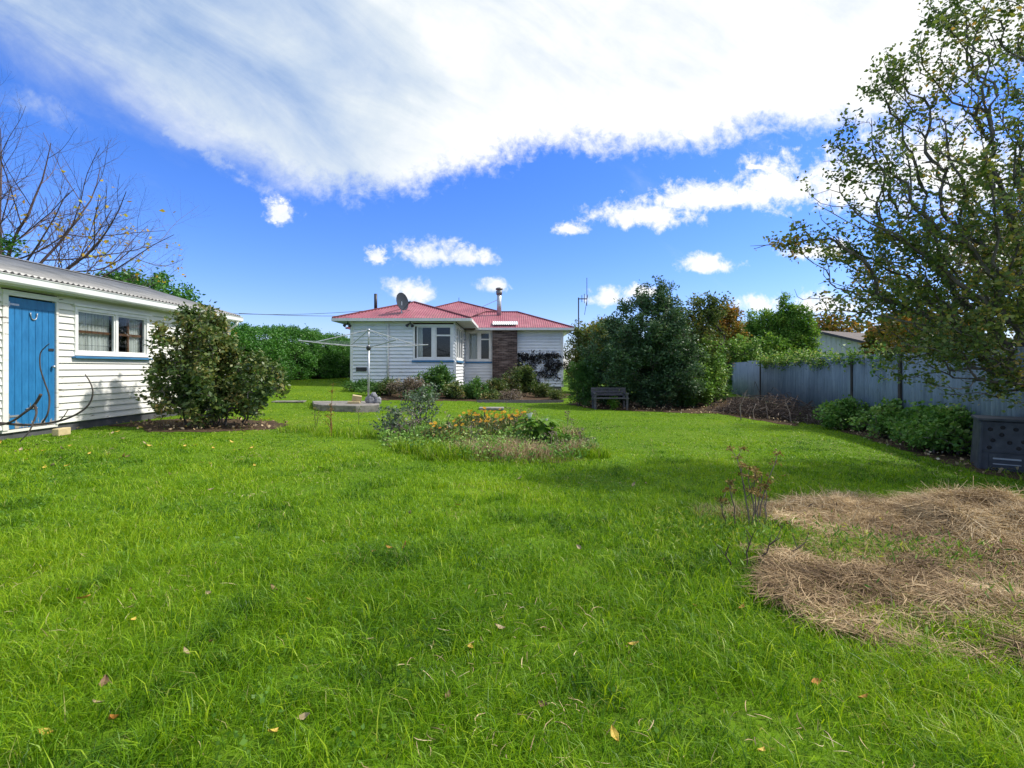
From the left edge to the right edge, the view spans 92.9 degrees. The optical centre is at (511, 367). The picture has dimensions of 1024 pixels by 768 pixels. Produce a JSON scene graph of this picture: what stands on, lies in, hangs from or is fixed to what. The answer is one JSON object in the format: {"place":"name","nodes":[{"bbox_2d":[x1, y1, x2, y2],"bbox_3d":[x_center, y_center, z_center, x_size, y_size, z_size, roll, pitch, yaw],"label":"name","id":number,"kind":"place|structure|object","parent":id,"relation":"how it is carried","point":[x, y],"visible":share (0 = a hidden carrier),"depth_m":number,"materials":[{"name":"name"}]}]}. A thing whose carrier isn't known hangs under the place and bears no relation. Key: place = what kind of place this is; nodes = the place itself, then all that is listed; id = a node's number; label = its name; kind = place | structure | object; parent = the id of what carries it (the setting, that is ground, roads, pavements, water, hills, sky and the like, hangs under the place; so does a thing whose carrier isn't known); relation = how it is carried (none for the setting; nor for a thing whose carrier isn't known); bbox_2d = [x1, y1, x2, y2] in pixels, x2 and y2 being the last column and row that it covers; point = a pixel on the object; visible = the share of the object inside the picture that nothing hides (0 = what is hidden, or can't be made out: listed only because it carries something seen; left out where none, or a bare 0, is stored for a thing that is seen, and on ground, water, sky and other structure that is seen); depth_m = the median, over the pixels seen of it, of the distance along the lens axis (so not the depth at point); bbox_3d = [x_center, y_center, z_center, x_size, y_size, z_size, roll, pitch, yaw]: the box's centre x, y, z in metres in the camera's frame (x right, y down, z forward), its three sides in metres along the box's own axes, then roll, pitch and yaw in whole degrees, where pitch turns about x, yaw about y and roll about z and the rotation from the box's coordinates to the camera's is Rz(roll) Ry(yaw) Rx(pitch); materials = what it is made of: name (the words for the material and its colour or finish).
{"place":"outdoors","nodes":[
{"label":"outdoors","id":0,"kind":"place"},
{"bbox_2d":[107,419,286,431],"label":"mulch ground","id":1,"kind":"structure","parent":0,"point":[230,423],"depth_m":9.30,"materials":[{"name":"brown soil"}]},
{"bbox_2d":[132,300,290,428],"bbox_3d":[-5.765,-0.080,9.473,3.040,2.540,2.015,0,0,0],"label":"garden shrub","id":2,"kind":"object","parent":1,"relation":"on","point":[210,376],"visible":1,"depth_m":9.16,"materials":[{"name":"green plant"}]},
{"bbox_2d":[378,388,568,400],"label":"garden bed","id":3,"kind":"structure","parent":0,"point":[395,396],"depth_m":16.73,"materials":[{"name":"brown soil"}]},
{"bbox_2d":[354,381,389,394],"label":"shrub","id":4,"kind":"object","parent":3,"relation":"on","point":[366,391],"visible":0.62,"depth_m":16.35,"materials":[{"name":"green plant"}]},
{"bbox_2d":[372,376,402,395],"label":"shrub","id":5,"kind":"object","parent":3,"relation":"on","point":[383,384],"visible":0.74,"depth_m":16.35,"materials":[{"name":"green plant"}]},
{"bbox_2d":[385,374,431,397],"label":"flowering shrub","id":6,"kind":"object","parent":3,"relation":"on","point":[409,383],"visible":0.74,"depth_m":15.95,"materials":[{"name":"brown plant"}]},
{"bbox_2d":[411,361,456,395],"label":"garden shrub","id":7,"kind":"object","parent":3,"relation":"on","point":[441,376],"visible":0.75,"depth_m":17.23,"materials":[{"name":"green plant"}]},
{"bbox_2d":[478,386,502,399],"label":"shrub","id":8,"kind":"object","parent":3,"relation":"on","point":[490,394],"visible":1,"depth_m":16.56,"materials":[{"name":"green plant"}]},
{"bbox_2d":[481,377,509,390],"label":"shrub","id":9,"kind":"object","parent":3,"relation":"on","point":[496,383],"visible":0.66,"depth_m":18.26,"materials":[{"name":"green plant"}]},
{"bbox_2d":[498,386,525,399],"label":"shrub","id":10,"kind":"object","parent":3,"relation":"on","point":[511,395],"visible":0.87,"depth_m":17.07,"materials":[{"name":"brown plant"}]},
{"bbox_2d":[500,363,539,395],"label":"shrub","id":11,"kind":"object","parent":3,"relation":"on","point":[524,376],"visible":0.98,"depth_m":19.15,"materials":[{"name":"green plant"}]},
{"bbox_2d":[545,389,569,399],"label":"shrub","id":12,"kind":"object","parent":3,"relation":"on","point":[554,395],"visible":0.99,"depth_m":18.09,"materials":[{"name":"green plant"}]},
{"bbox_2d":[382,427,591,462],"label":"bed soil","id":13,"kind":"structure","parent":0,"point":[578,458],"depth_m":6.79,"materials":[{"name":"brown soil"}]},
{"bbox_2d":[369,394,435,435],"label":"rose bush","id":14,"kind":"object","parent":13,"relation":"on","point":[396,419],"visible":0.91,"depth_m":8.30,"materials":[{"name":"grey plant"}]},
{"bbox_2d":[388,436,447,454],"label":"grass tussock","id":15,"kind":"object","parent":13,"relation":"on","point":[401,447],"depth_m":6.98,"materials":[{"name":"green plant"}]},
{"bbox_2d":[399,382,442,428],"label":"rose bush","id":16,"kind":"object","parent":13,"relation":"on","point":[428,402],"visible":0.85,"depth_m":9.40,"materials":[{"name":"green plant"}]},
{"bbox_2d":[419,420,469,444],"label":"daisy clump","id":17,"kind":"object","parent":13,"relation":"on","point":[441,429],"visible":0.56,"depth_m":7.81,"materials":[{"name":"green plant"}]},
{"bbox_2d":[417,439,474,460],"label":"grass tussock","id":18,"kind":"object","parent":13,"relation":"on","point":[434,451],"depth_m":6.52,"materials":[{"name":"green plant"}]},
{"bbox_2d":[455,407,490,430],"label":"daisy clump","id":19,"kind":"object","parent":13,"relation":"on","point":[470,418],"visible":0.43,"depth_m":9.32,"materials":[{"name":"green plant"}]},
{"bbox_2d":[446,437,500,456],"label":"dead tussock","id":20,"kind":"object","parent":13,"relation":"on","point":[478,447],"visible":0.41,"depth_m":6.88,"materials":[{"name":"plant"}]},
{"bbox_2d":[377,413,602,462],"bbox_3d":[-0.518,1.092,8.284,3.758,0.431,3.891,0,0,0],"label":"ground cover","id":21,"kind":"object","parent":13,"relation":"on","point":[402,433],"visible":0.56,"depth_m":7.45,"materials":[{"name":"green plant"}]},
{"bbox_2d":[458,411,525,439],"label":"daisy clump","id":22,"kind":"object","parent":13,"relation":"on","point":[494,427],"visible":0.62,"depth_m":8.51,"materials":[{"name":"green plant"}]},
{"bbox_2d":[490,408,527,429],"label":"daisy clump","id":23,"kind":"object","parent":13,"relation":"on","point":[518,416],"visible":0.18,"depth_m":9.19,"materials":[{"name":"yellow plant"}]},
{"bbox_2d":[487,438,557,461],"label":"dead tussock","id":24,"kind":"object","parent":13,"relation":"on","point":[507,450],"visible":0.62,"depth_m":6.62,"materials":[{"name":"plant"}]},
{"bbox_2d":[514,413,566,445],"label":"arum lily","id":25,"kind":"object","parent":13,"relation":"on","point":[544,424],"visible":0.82,"depth_m":7.62,"materials":[{"name":"green plant"}]},
{"bbox_2d":[548,430,574,444],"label":"yellowing weed","id":26,"kind":"object","parent":13,"relation":"on","point":[559,436],"visible":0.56,"depth_m":7.53,"materials":[{"name":"green plant"}]},
{"bbox_2d":[555,421,587,442],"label":"dead tussock","id":27,"kind":"object","parent":13,"relation":"on","point":[571,432],"visible":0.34,"depth_m":8.19,"materials":[{"name":"plant"}]},
{"bbox_2d":[555,438,603,456],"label":"dead tussock","id":28,"kind":"object","parent":13,"relation":"on","point":[571,446],"visible":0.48,"depth_m":7.08,"materials":[{"name":"plant"}]},
{"bbox_2d":[0,369,1023,767],"bbox_3d":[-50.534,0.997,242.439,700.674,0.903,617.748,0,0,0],"label":"ground","id":29,"kind":"structure","parent":0,"point":[310,389],"depth_m":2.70,"materials":[{"name":"green plant"}]},
{"bbox_2d":[0,344,93,441],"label":"bare branch","id":30,"kind":"object","parent":29,"relation":"on","point":[34,406],"visible":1,"depth_m":6.84,"materials":[{"name":"brown plant"}]},
{"bbox_2d":[52,427,70,435],"bbox_3d":[-7.280,1.030,7.860,0.102,0.120,0.267,0,0,-9],"label":"stone block","id":31,"kind":"object","parent":29,"relation":"on","point":[62,431],"depth_m":7.81,"materials":[{"name":"beige stone"}]},
{"bbox_2d":[0,65,208,289],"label":"bare tree","id":32,"kind":"object","parent":29,"relation":"on","point":[8,245],"visible":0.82,"depth_m":14.99,"materials":[{"name":"brown plant"}]},
{"bbox_2d":[0,255,243,439],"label":"garden shed","id":33,"kind":"structure","parent":29,"relation":"on","point":[94,329],"depth_m":8.51,"materials":[{"name":"wood"}]},
{"bbox_2d":[9,297,55,428],"bbox_3d":[-7.605,-0.073,7.713,0.110,2.006,0.766,0,0,0],"label":"door","id":34,"kind":"structure","parent":33,"relation":"in","point":[31,322],"depth_m":7.69,"materials":[{"name":"blue paint"}]},
{"bbox_2d":[71,304,152,359],"bbox_3d":[-7.653,-0.643,9.310,0.226,0.945,1.800,0,0,0],"label":"window","id":35,"kind":"structure","parent":33,"relation":"in","point":[92,333],"depth_m":9.20,"materials":[{"name":"white glass"}]},
{"bbox_2d":[73,266,205,302],"bbox_3d":[-12.963,-1.343,16.816,4.541,4.367,3.068,0,0,0],"label":"round tree","id":36,"kind":"object","parent":29,"relation":"on","point":[157,286],"visible":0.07,"depth_m":16.39,"materials":[{"name":"green plant"}]},
{"bbox_2d":[231,322,349,388],"bbox_3d":[-10.077,-0.402,23.450,2.734,3.345,19.479,0,0,0],"label":"clipped hedge","id":37,"kind":"object","parent":29,"relation":"on","point":[300,360],"visible":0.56,"depth_m":21.47,"materials":[{"name":"green plant"}]},
{"bbox_2d":[277,423,319,432],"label":"grass tussock","id":38,"kind":"object","parent":29,"relation":"on","point":[286,428],"depth_m":8.83,"materials":[{"name":"green plant"}]},
{"bbox_2d":[311,426,379,438],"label":"grass tussock","id":39,"kind":"object","parent":29,"relation":"on","point":[363,433],"depth_m":8.48,"materials":[{"name":"green plant"}]},
{"bbox_2d":[312,401,379,412],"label":"concrete slab","id":40,"kind":"structure","parent":29,"relation":"on","point":[342,406],"depth_m":12.86,"materials":[{"name":"grey concrete"}]},
{"bbox_2d":[347,395,361,403],"bbox_3d":[-4.335,0.854,13.430,0.379,0.245,0.204,0,0,-11],"label":"cream block","id":41,"kind":"object","parent":40,"relation":"on","point":[356,399],"depth_m":13.37,"materials":[{"name":"stone"}]},
{"bbox_2d":[340,377,378,390],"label":"shrub","id":42,"kind":"object","parent":29,"relation":"on","point":[358,383],"visible":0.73,"depth_m":17.28,"materials":[{"name":"green plant"}]},
{"bbox_2d":[298,329,427,394],"bbox_3d":[-4.097,0.030,13.900,2.694,2.300,2.694,0,0,8],"label":"rotary clothesline","id":43,"kind":"object","parent":29,"relation":"on","point":[368,347],"visible":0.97,"depth_m":13.87,"materials":[{"name":"metal"}]},
{"bbox_2d":[406,386,436,400],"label":"shrub","id":44,"kind":"object","parent":29,"relation":"on","point":[429,392],"visible":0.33,"depth_m":15.62,"materials":[{"name":"green plant"}]},
{"bbox_2d":[331,287,573,391],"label":"house","id":45,"kind":"structure","parent":29,"relation":"on","point":[466,342],"depth_m":21.00,"materials":[{"name":"wood"}]},
{"bbox_2d":[387,293,410,312],"bbox_3d":[-4.564,-2.571,19.908,1.046,0.982,0.994,0,0,0],"label":"satellite dish","id":46,"kind":"object","parent":45,"relation":"attached to","point":[402,301],"visible":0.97,"depth_m":19.71,"materials":[{"name":"metal"}]},
{"bbox_2d":[412,324,453,361],"bbox_3d":[-3.140,-0.988,19.420,1.680,1.505,0.241,0,0,0],"label":"window","id":47,"kind":"structure","parent":45,"relation":"in","point":[433,358],"depth_m":19.35,"materials":[{"name":"white glass"}]},
{"bbox_2d":[455,325,463,362],"bbox_3d":[-2.245,-0.986,20.820,0.130,1.508,2.600,0,0,0],"label":"window","id":48,"kind":"structure","parent":45,"relation":"in","point":[459,332],"depth_m":20.91,"materials":[{"name":"white glass"}]},
{"bbox_2d":[465,331,491,362],"bbox_3d":[-1.590,-1.008,23.320,1.280,1.545,0.241,0,0,0],"label":"window","id":49,"kind":"structure","parent":45,"relation":"in","point":[473,339],"depth_m":23.28,"materials":[{"name":"white glass"}]},
{"bbox_2d":[517,350,568,383],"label":"wall creeper","id":50,"kind":"object","parent":45,"relation":"attached to","point":[547,364],"depth_m":23.20,"materials":[{"name":"black plant"}]},
{"bbox_2d":[439,378,466,398],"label":"garden shrub","id":51,"kind":"object","parent":29,"relation":"on","point":[451,390],"visible":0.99,"depth_m":16.46,"materials":[{"name":"green plant"}]},
{"bbox_2d":[460,376,490,399],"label":"garden shrub","id":52,"kind":"object","parent":29,"relation":"on","point":[473,388],"visible":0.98,"depth_m":16.75,"materials":[{"name":"green plant"}]},
{"bbox_2d":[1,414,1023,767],"bbox_3d":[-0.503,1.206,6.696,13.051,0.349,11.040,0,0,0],"label":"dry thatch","id":53,"kind":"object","parent":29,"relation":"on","point":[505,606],"visible":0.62,"depth_m":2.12,"materials":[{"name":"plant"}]},
{"bbox_2d":[477,400,563,402],"bbox_3d":[0.328,1.143,16.513,3.220,0.210,0.050,0,0,-23],"label":"garden edging","id":54,"kind":"object","parent":29,"relation":"on","point":[521,401],"visible":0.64,"depth_m":16.48,"materials":[{"name":"grey wood"}]},
{"bbox_2d":[531,382,555,397],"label":"shrub","id":55,"kind":"object","parent":29,"relation":"on","point":[541,389],"visible":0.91,"depth_m":19.13,"materials":[{"name":"green plant"}]},
{"bbox_2d":[568,443,612,458],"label":"grass tussock","id":56,"kind":"object","parent":29,"relation":"on","point":[603,453],"depth_m":6.87,"materials":[{"name":"green plant"}]},
{"bbox_2d":[563,317,636,390],"bbox_3d":[4.398,-0.612,23.517,4.743,3.702,2.249,0,0,30],"label":"autumn tree","id":57,"kind":"object","parent":29,"relation":"on","point":[578,333],"visible":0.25,"depth_m":23.57,"materials":[{"name":"green plant"}]},
{"bbox_2d":[566,397,797,425],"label":"tree bed soil","id":58,"kind":"object","parent":29,"relation":"on","point":[656,409],"visible":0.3,"depth_m":15.41,"materials":[{"name":"brown soil"}]},
{"bbox_2d":[561,352,606,405],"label":"feathery shrub","id":59,"kind":"object","parent":58,"relation":"on","point":[578,371],"visible":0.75,"depth_m":16.12,"materials":[{"name":"green plant"}]},
{"bbox_2d":[584,385,633,405],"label":"bush","id":60,"kind":"object","parent":58,"relation":"on","point":[603,402],"visible":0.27,"depth_m":16.35,"materials":[{"name":"green plant"}]},
{"bbox_2d":[591,387,628,409],"bbox_3d":[3.049,0.961,15.175,1.098,0.693,0.590,0,0,0],"label":"park bench","id":61,"kind":"object","parent":58,"relation":"on","point":[595,391],"visible":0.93,"depth_m":15.38,"materials":[{"name":"grey wood"}]},
{"bbox_2d":[607,396,620,409],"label":"weed","id":62,"kind":"object","parent":58,"relation":"on","point":[612,403],"visible":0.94,"depth_m":15.04,"materials":[{"name":"green plant"}]},
{"bbox_2d":[575,275,711,406],"bbox_3d":[4.237,-0.853,16.128,4.445,4.360,2.751,0,0,0],"label":"evergreen tree","id":63,"kind":"object","parent":58,"relation":"on","point":[665,366],"visible":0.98,"depth_m":15.54,"materials":[{"name":"green plant"}]},
{"bbox_2d":[628,385,681,407],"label":"bush","id":64,"kind":"object","parent":58,"relation":"on","point":[649,402],"visible":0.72,"depth_m":15.96,"materials":[{"name":"green plant"}]},
{"bbox_2d":[662,290,732,404],"bbox_3d":[6.522,-0.708,17.565,2.814,4.140,2.192,0,0,0],"label":"slim tree","id":65,"kind":"object","parent":58,"relation":"on","point":[710,312],"visible":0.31,"depth_m":17.24,"materials":[{"name":"green plant"}]},
{"bbox_2d":[675,333,765,406],"bbox_3d":[7.364,0.037,17.331,4.040,2.663,1.719,0,0,-33],"label":"climbing shrub","id":66,"kind":"object","parent":58,"relation":"on","point":[739,349],"visible":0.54,"depth_m":16.86,"materials":[{"name":"green plant"}]},
{"bbox_2d":[704,297,752,401],"bbox_3d":[8.265,-0.770,19.178,2.046,4.256,1.911,0,0,37],"label":"yellowing tree","id":67,"kind":"object","parent":58,"relation":"on","point":[729,321],"visible":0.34,"depth_m":18.91,"materials":[{"name":"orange plant"}]},
{"bbox_2d":[673,389,701,406],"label":"bush","id":68,"kind":"object","parent":29,"relation":"on","point":[688,401],"visible":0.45,"depth_m":16.20,"materials":[{"name":"green plant"}]},
{"bbox_2d":[688,500,743,521],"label":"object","id":69,"kind":"object","parent":29,"relation":"on","point":[714,513],"visible":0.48,"depth_m":4.16,"materials":[{"name":"plant"}]},
{"bbox_2d":[698,383,736,402],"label":"bush","id":70,"kind":"object","parent":29,"relation":"on","point":[727,389],"visible":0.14,"depth_m":18.53,"materials":[{"name":"green plant"}]},
{"bbox_2d":[732,308,766,362],"bbox_3d":[12.109,-0.845,24.522,2.230,4.399,1.544,0,0,0],"label":"sapling","id":71,"kind":"object","parent":29,"relation":"on","point":[749,327],"visible":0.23,"depth_m":24.48,"materials":[{"name":"green plant"}]},
{"bbox_2d":[716,445,783,529],"bbox_3d":[1.871,0.964,3.817,0.557,0.698,0.314,0,0,0],"label":"dried weed","id":72,"kind":"object","parent":29,"relation":"on","point":[756,491],"visible":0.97,"depth_m":3.83,"materials":[{"name":"brown plant"}]},
{"bbox_2d":[715,496,784,525],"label":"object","id":73,"kind":"object","parent":29,"relation":"on","point":[750,513],"visible":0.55,"depth_m":4.08,"materials":[{"name":"plant"}]},
{"bbox_2d":[713,525,808,572],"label":"bare stalks","id":74,"kind":"object","parent":29,"relation":"on","point":[772,542],"visible":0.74,"depth_m":3.06,"materials":[{"name":"brown plant"}]},
{"bbox_2d":[747,307,778,355],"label":"sapling","id":75,"kind":"object","parent":29,"relation":"on","point":[765,316],"visible":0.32,"depth_m":23.87,"materials":[{"name":"green plant"}]},
{"bbox_2d":[705,382,822,424],"bbox_3d":[7.039,1.073,13.886,2.512,1.389,4.240,0,0,-15],"label":"brush pile","id":76,"kind":"object","parent":29,"relation":"on","point":[774,409],"visible":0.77,"depth_m":13.50,"materials":[{"name":"brown plant"}]},
{"bbox_2d":[745,496,801,516],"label":"dead tussock","id":77,"kind":"object","parent":29,"relation":"on","point":[776,506],"visible":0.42,"depth_m":4.29,"materials":[{"name":"plant"}]},
{"bbox_2d":[752,329,795,360],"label":"sapling","id":78,"kind":"object","parent":29,"relation":"on","point":[779,344],"visible":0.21,"depth_m":22.59,"materials":[{"name":"green plant"}]},
{"bbox_2d":[770,292,801,346],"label":"sapling","id":79,"kind":"object","parent":29,"relation":"on","point":[785,313],"visible":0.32,"depth_m":23.44,"materials":[{"name":"green plant"}]},
{"bbox_2d":[782,302,824,355],"bbox_3d":[13.814,-0.880,23.171,1.995,4.474,1.369,0,0,0],"label":"sapling","id":80,"kind":"object","parent":29,"relation":"on","point":[805,327],"visible":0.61,"depth_m":23.00,"materials":[{"name":"green plant"}]},
{"bbox_2d":[598,499,1023,633],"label":"green weeds","id":81,"kind":"object","parent":29,"relation":"on","point":[776,531],"visible":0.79,"depth_m":3.36,"materials":[{"name":"green plant"}]},
{"bbox_2d":[761,482,907,523],"bbox_3d":[2.946,1.271,4.374,1.817,0.474,1.070,0,0,0],"label":"hay pile","id":82,"kind":"object","parent":29,"relation":"on","point":[825,499],"visible":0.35,"depth_m":4.33,"materials":[{"name":"plant"}]},
{"bbox_2d":[811,331,868,356],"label":"neighbour house","id":83,"kind":"structure","parent":29,"relation":"on","point":[833,339],"depth_m":29.07,"materials":[{"name":"metal"}]},
{"bbox_2d":[814,311,870,332],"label":"distant tree","id":84,"kind":"object","parent":29,"relation":"on","point":[832,325],"visible":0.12,"depth_m":43.44,"materials":[{"name":"green plant"}]},
{"bbox_2d":[722,347,1023,453],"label":"corrugated fence","id":85,"kind":"object","parent":29,"relation":"on","point":[805,383],"visible":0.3,"depth_m":11.46,"materials":[{"name":"grey metal"}]},
{"bbox_2d":[756,343,826,372],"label":"fence creeper","id":86,"kind":"object","parent":85,"relation":"attached to","point":[788,357],"visible":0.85,"depth_m":16.55,"materials":[{"name":"green plant"}]},
{"bbox_2d":[804,338,897,382],"bbox_3d":[8.530,-0.178,12.384,0.831,1.023,4.786,0,0,15],"label":"fence creeper","id":87,"kind":"object","parent":85,"relation":"attached to","point":[818,361],"visible":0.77,"depth_m":12.15,"materials":[{"name":"green plant"}]},
{"bbox_2d":[853,313,982,354],"bbox_3d":[17.279,-0.557,20.028,5.824,3.964,3.696,0,0,0],"label":"distant tree","id":88,"kind":"object","parent":29,"relation":"on","point":[869,337],"visible":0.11,"depth_m":19.77,"materials":[{"name":"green plant"}]},
{"bbox_2d":[848,156,1023,351],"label":"autumn tree","id":89,"kind":"object","parent":29,"relation":"on","point":[889,334],"visible":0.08,"depth_m":11.80,"materials":[{"name":"brown plant"}]},
{"bbox_2d":[0,0,1023,368],"label":"sky","id":90,"kind":"structure","parent":0,"point":[340,154],"materials":[{"name":"blue"}]},
{"bbox_2d":[760,522,1023,673],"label":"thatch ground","id":91,"kind":"structure","parent":0,"point":[894,626],"depth_m":2.35,"materials":[{"name":"plant"}]},
{"bbox_2d":[730,485,1023,676],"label":"dead grass","id":92,"kind":"structure","parent":91,"relation":"on","point":[850,570],"depth_m":2.75,"materials":[{"name":"plant"}]},
{"bbox_2d":[817,476,1023,577],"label":"hay pile","id":93,"kind":"object","parent":91,"relation":"on","point":[963,513],"visible":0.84,"depth_m":3.58,"materials":[{"name":"plant"}]},
{"bbox_2d":[817,421,1023,479],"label":"litter ground","id":94,"kind":"structure","parent":0,"point":[953,459],"depth_m":7.80,"materials":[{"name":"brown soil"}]},
{"bbox_2d":[116,398,1018,473],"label":"leaf litter","id":95,"kind":"object","parent":94,"relation":"on","point":[265,421],"visible":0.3,"depth_m":9.50,"materials":[{"name":"plant"}]},
{"bbox_2d":[811,394,874,430],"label":"bramble bush","id":96,"kind":"object","parent":94,"relation":"on","point":[831,415],"visible":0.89,"depth_m":11.14,"materials":[{"name":"green plant"}]},
{"bbox_2d":[844,396,911,438],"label":"bramble bush","id":97,"kind":"object","parent":94,"relation":"on","point":[880,413],"visible":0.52,"depth_m":9.78,"materials":[{"name":"green plant"}]},
{"bbox_2d":[754,0,1023,412],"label":"apple tree","id":98,"kind":"object","parent":94,"relation":"on","point":[984,307],"visible":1,"depth_m":6.12,"materials":[{"name":"green plant"}]},
{"bbox_2d":[884,400,959,447],"bbox_3d":[7.404,1.017,8.652,1.262,0.873,1.373,0,0,34],"label":"bramble bush","id":99,"kind":"object","parent":94,"relation":"on","point":[901,418],"visible":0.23,"depth_m":8.69,"materials":[{"name":"green plant"}]},
{"bbox_2d":[900,398,975,454],"bbox_3d":[7.154,0.978,8.005,1.177,0.936,1.066,0,0,-20],"label":"bramble bush","id":100,"kind":"object","parent":94,"relation":"on","point":[938,429],"visible":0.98,"depth_m":7.92,"materials":[{"name":"green plant"}]},
{"bbox_2d":[970,415,1023,472],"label":"compost bin","id":101,"kind":"object","parent":94,"relation":"on","point":[997,442],"visible":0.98,"depth_m":6.63,"materials":[{"name":"grey plastic"}]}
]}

